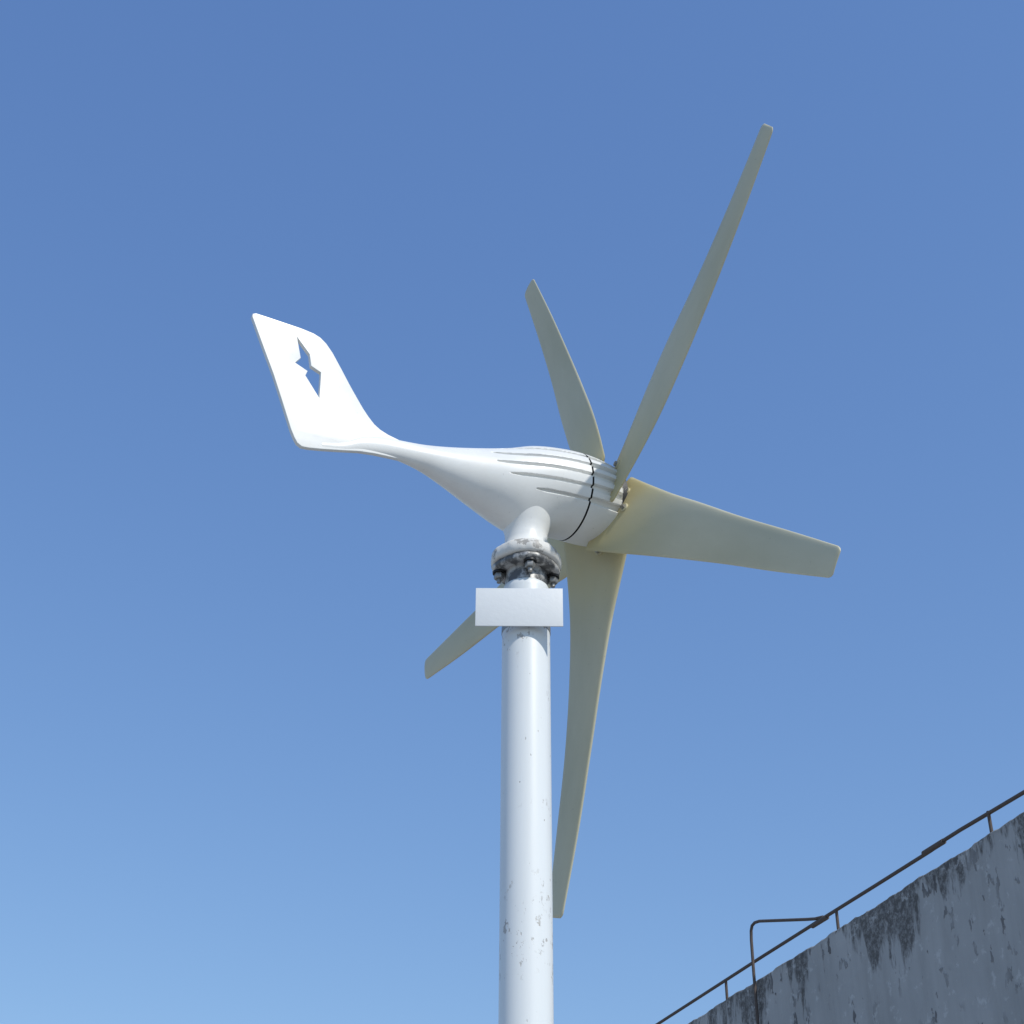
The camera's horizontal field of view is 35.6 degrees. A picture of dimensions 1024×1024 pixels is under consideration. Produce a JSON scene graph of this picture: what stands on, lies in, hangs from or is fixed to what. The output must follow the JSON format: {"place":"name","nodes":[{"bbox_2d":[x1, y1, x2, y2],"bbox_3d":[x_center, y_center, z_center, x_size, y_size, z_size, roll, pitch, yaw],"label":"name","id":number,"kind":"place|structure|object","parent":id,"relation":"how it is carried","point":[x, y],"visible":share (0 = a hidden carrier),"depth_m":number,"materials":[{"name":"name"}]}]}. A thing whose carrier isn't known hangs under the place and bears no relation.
{"place":"outdoors","nodes":[
{"label":"outdoors","id":0,"kind":"place"},
{"bbox_2d":[0,0,1023,1023],"label":"sky","id":1,"kind":"structure","parent":0,"point":[236,787],"materials":[{"name":"blue"}]},
{"label":"ground","id":2,"kind":"structure","parent":0,"visible":0},
{"bbox_2d":[251,124,840,1023],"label":"wind turbine","id":3,"kind":"object","parent":2,"relation":"on","point":[583,516],"visible":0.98,"depth_m":2.43,"materials":[{"name":"white paint"}]},
{"bbox_2d":[475,588,562,634],"bbox_3d":[0.011,0.162,2.389,0.129,0.064,0.082,0,-33,0],"label":"blank sign","id":4,"kind":"object","parent":3,"relation":"attached to","point":[504,608],"visible":0.81,"depth_m":2.35,"materials":[{"name":"metal"}]},
{"bbox_2d":[688,812,1023,1023],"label":"concrete wall","id":5,"kind":"structure","parent":2,"relation":"on","point":[943,943],"depth_m":9.29,"materials":[{"name":"concrete"}]},
{"bbox_2d":[656,790,1023,1023],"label":"pipe railing","id":6,"kind":"object","parent":5,"relation":"attached to","point":[924,853],"visible":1,"depth_m":10.57,"materials":[{"name":"grey metal"}]}
]}

